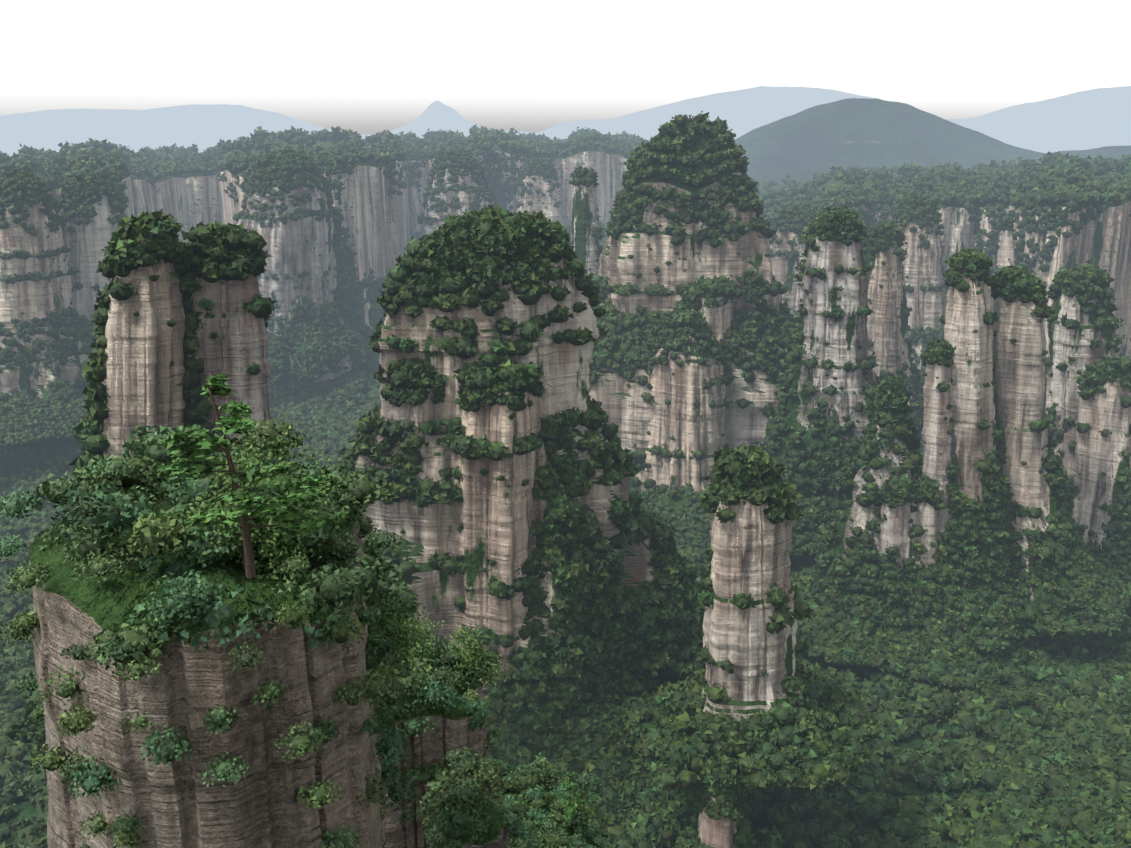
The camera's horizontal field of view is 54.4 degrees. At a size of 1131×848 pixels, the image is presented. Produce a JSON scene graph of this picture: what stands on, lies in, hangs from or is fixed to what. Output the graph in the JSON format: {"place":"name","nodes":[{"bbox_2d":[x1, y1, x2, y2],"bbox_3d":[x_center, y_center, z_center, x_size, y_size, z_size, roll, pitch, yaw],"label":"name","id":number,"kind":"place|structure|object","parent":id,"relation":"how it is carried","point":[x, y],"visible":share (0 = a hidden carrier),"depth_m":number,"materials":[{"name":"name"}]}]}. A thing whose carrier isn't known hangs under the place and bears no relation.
{"place":"outdoors","nodes":[
{"label":"outdoors","id":0,"kind":"place"},
{"bbox_2d":[29,484,382,847],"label":"cliff rock","id":1,"kind":"object","parent":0,"point":[185,689],"visible":0.56,"depth_m":27.55,"materials":[{"name":"stone"}]},
{"bbox_2d":[0,417,614,847],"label":"cliff shrubs","id":2,"kind":"object","parent":1,"relation":"on","point":[106,497],"visible":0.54,"depth_m":29.64,"materials":[{"name":"green plant"}]},
{"bbox_2d":[374,686,492,847],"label":"cliff rock","id":3,"kind":"object","parent":2,"relation":"on","point":[453,730],"visible":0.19,"depth_m":50.91,"materials":[{"name":"stone"}]},
{"bbox_2d":[433,795,510,847],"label":"cliff rock knob","id":4,"kind":"object","parent":2,"relation":"attached to","point":[495,834],"visible":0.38,"depth_m":45.37,"materials":[{"name":"green plant"}]},
{"bbox_2d":[500,781,599,847],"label":"cliff ledge","id":5,"kind":"object","parent":2,"relation":"attached to","point":[572,832],"visible":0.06,"depth_m":83.35,"materials":[{"name":"green plant"}]},
{"bbox_2d":[370,700,385,847],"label":"cliff rock","id":6,"kind":"object","parent":1,"relation":"on","point":[378,765],"visible":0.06,"depth_m":37.33,"materials":[{"name":"stone"}]},
{"bbox_2d":[190,256,270,455],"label":"pillar rock","id":7,"kind":"object","parent":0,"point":[236,348],"visible":0.17,"depth_m":286.94,"materials":[{"name":"stone"}]},
{"bbox_2d":[0,101,531,156],"bbox_3d":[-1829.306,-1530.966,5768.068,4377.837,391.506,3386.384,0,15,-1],"label":"distant mountains","id":8,"kind":"structure","parent":0,"point":[202,127],"depth_m":6373.78,"materials":[{"name":"grey stone"}]},
{"bbox_2d":[12,137,629,335],"bbox_3d":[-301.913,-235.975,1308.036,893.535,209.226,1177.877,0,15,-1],"label":"cliff","id":9,"kind":"structure","parent":0,"point":[380,221],"depth_m":1209.26,"materials":[{"name":"grey stone"}]},
{"bbox_2d":[0,190,90,445],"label":"buttress rock","id":10,"kind":"object","parent":9,"relation":"on","point":[30,299],"visible":0.5,"depth_m":782.93,"materials":[{"name":"stone"}]},
{"bbox_2d":[34,180,119,448],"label":"buttress rock","id":11,"kind":"object","parent":9,"relation":"on","point":[87,246],"visible":0.1,"depth_m":827.89,"materials":[{"name":"stone"}]},
{"bbox_2d":[236,155,372,404],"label":"buttress rock","id":12,"kind":"object","parent":9,"relation":"on","point":[292,251],"visible":0.35,"depth_m":951.33,"materials":[{"name":"stone"}]},
{"bbox_2d":[516,165,561,224],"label":"buttress rock","id":13,"kind":"object","parent":9,"relation":"on","point":[552,212],"visible":0.21,"depth_m":1256.09,"materials":[{"name":"stone"}]},
{"bbox_2d":[570,175,599,274],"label":"pillar rock","id":14,"kind":"object","parent":9,"relation":"on","point":[585,244],"visible":0.25,"depth_m":840.86,"materials":[{"name":"stone"}]},
{"bbox_2d":[0,387,1130,847],"bbox_3d":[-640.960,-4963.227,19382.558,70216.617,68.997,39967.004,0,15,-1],"label":"terrain","id":15,"kind":"structure","parent":0,"point":[26,809],"depth_m":421.52,"materials":[{"name":"green plant"}]},
{"bbox_2d":[385,385,444,451],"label":"rock pillar","id":16,"kind":"structure","parent":15,"relation":"on","point":[405,413],"depth_m":372.46,"materials":[{"name":"stone"}]},
{"bbox_2d":[420,160,493,237],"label":"buttress rock","id":17,"kind":"object","parent":15,"relation":"on","point":[461,194],"visible":0.06,"depth_m":1137.23,"materials":[{"name":"stone"}]},
{"bbox_2d":[0,204,1130,847],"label":"trees","id":18,"kind":"object","parent":15,"relation":"on","point":[644,800],"visible":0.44,"depth_m":380.82,"materials":[{"name":"green plant"}]},
{"bbox_2d":[351,241,700,761],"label":"rock pillar","id":19,"kind":"structure","parent":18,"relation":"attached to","point":[430,529],"depth_m":377.38,"materials":[{"name":"stone"}]},
{"bbox_2d":[457,371,546,700],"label":"rock pillar","id":20,"kind":"structure","parent":19,"relation":"attached to","point":[497,517],"depth_m":367.85,"materials":[{"name":"stone"}]},
{"bbox_2d":[0,111,1130,629],"bbox_3d":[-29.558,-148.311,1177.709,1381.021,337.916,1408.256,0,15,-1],"label":"trees","id":21,"kind":"object","parent":15,"relation":"on","point":[30,175],"visible":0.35,"depth_m":806.13,"materials":[{"name":"green plant"}]},
{"bbox_2d":[691,292,733,342],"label":"rock buttress","id":22,"kind":"object","parent":15,"relation":"on","point":[719,319],"visible":0.1,"depth_m":650.19,"materials":[{"name":"stone"}]},
{"bbox_2d":[695,795,740,847],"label":"rock pillar","id":23,"kind":"structure","parent":15,"relation":"on","point":[721,832],"depth_m":335.94,"materials":[{"name":"stone"}]},
{"bbox_2d":[746,277,763,321],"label":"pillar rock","id":24,"kind":"object","parent":15,"relation":"on","point":[754,306],"depth_m":660.87,"materials":[{"name":"stone"}]},
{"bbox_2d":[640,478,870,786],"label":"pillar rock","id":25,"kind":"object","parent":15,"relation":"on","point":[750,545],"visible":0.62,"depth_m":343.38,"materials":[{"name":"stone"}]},
{"bbox_2d":[770,211,808,316],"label":"buttress rock","id":26,"kind":"object","parent":15,"relation":"on","point":[783,268],"visible":0.06,"depth_m":955.64,"materials":[{"name":"stone"}]},
{"bbox_2d":[767,219,877,554],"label":"pillar rock","id":27,"kind":"object","parent":15,"relation":"on","point":[841,336],"visible":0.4,"depth_m":580.04,"materials":[{"name":"stone"}]},
{"bbox_2d":[811,423,957,675],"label":"mound rock","id":28,"kind":"object","parent":15,"relation":"on","point":[859,515],"visible":0.15,"depth_m":511.23,"materials":[{"name":"stone"}]},
{"bbox_2d":[869,502,911,622],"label":"rock pillar","id":29,"kind":"structure","parent":28,"relation":"on","point":[894,529],"depth_m":502.57,"materials":[{"name":"stone"}]},
{"bbox_2d":[916,500,937,568],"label":"rock pillar","id":30,"kind":"structure","parent":28,"relation":"on","point":[927,516],"depth_m":503.37,"materials":[{"name":"stone"}]},
{"bbox_2d":[921,363,952,545],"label":"pillar rock","id":31,"kind":"object","parent":28,"relation":"on","point":[937,439],"visible":0.4,"depth_m":497.79,"materials":[{"name":"stone"}]},
{"bbox_2d":[863,232,919,430],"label":"pillar rock","id":32,"kind":"object","parent":15,"relation":"on","point":[887,320],"visible":0.25,"depth_m":735.69,"materials":[{"name":"stone"}]},
{"bbox_2d":[896,203,947,372],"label":"buttress rock","id":33,"kind":"object","parent":15,"relation":"on","point":[922,266],"visible":0.27,"depth_m":889.68,"materials":[{"name":"stone"}]},
{"bbox_2d":[944,267,1024,644],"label":"rock pillar","id":34,"kind":"structure","parent":15,"relation":"on","point":[971,368],"depth_m":492.45,"materials":[{"name":"stone"}]},
{"bbox_2d":[992,287,1095,634],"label":"pillar rock","id":35,"kind":"object","parent":15,"relation":"on","point":[1018,380],"visible":0.44,"depth_m":499.60,"materials":[{"name":"stone"}]},
{"bbox_2d":[1045,274,1115,533],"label":"pillar rock","id":36,"kind":"object","parent":15,"relation":"on","point":[1065,345],"visible":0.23,"depth_m":587.90,"materials":[{"name":"stone"}]},
{"bbox_2d":[1071,368,1130,602],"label":"pillar rock","id":37,"kind":"object","parent":15,"relation":"on","point":[1097,453],"visible":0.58,"depth_m":550.62,"materials":[{"name":"stone"}]},
{"bbox_2d":[0,0,1130,133],"label":"sky","id":38,"kind":"structure","parent":0,"point":[361,66],"materials":[{"name":"white"}]},
{"bbox_2d":[589,122,795,494],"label":"dome rock","id":39,"kind":"object","parent":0,"point":[630,412],"visible":0.15,"depth_m":657.79,"materials":[{"name":"stone"}]},
{"bbox_2d":[627,324,725,567],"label":"pillar rock","id":40,"kind":"object","parent":39,"relation":"on","point":[699,423],"visible":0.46,"depth_m":636.88,"materials":[{"name":"stone"}]},
{"bbox_2d":[535,86,1130,152],"bbox_3d":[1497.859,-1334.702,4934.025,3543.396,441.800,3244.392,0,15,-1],"label":"distant mountains","id":41,"kind":"structure","parent":0,"point":[1091,119],"depth_m":5637.14,"materials":[{"name":"grey stone"}]},
{"bbox_2d":[734,98,1130,185],"bbox_3d":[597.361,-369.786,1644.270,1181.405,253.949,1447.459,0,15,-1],"label":"mountain","id":42,"kind":"structure","parent":0,"point":[804,145],"depth_m":2033.18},
{"bbox_2d":[755,171,1130,358],"bbox_3d":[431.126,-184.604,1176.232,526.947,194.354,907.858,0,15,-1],"label":"cliff","id":43,"kind":"structure","parent":0,"point":[1103,242],"depth_m":879.10,"materials":[{"name":"grey stone"}]},
{"bbox_2d":[997,227,1014,267],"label":"rock pillar","id":44,"kind":"structure","parent":43,"relation":"on","point":[1005,250],"depth_m":872.63,"materials":[{"name":"stone"}]},
{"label":"rock pillar buttress","id":45,"kind":"object","parent":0,"visible":0},
{"bbox_2d":[98,259,190,466],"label":"pillar rock","id":46,"kind":"object","parent":45,"relation":"on","point":[143,378],"visible":0.21,"depth_m":277.09,"materials":[{"name":"stone"}]}
]}

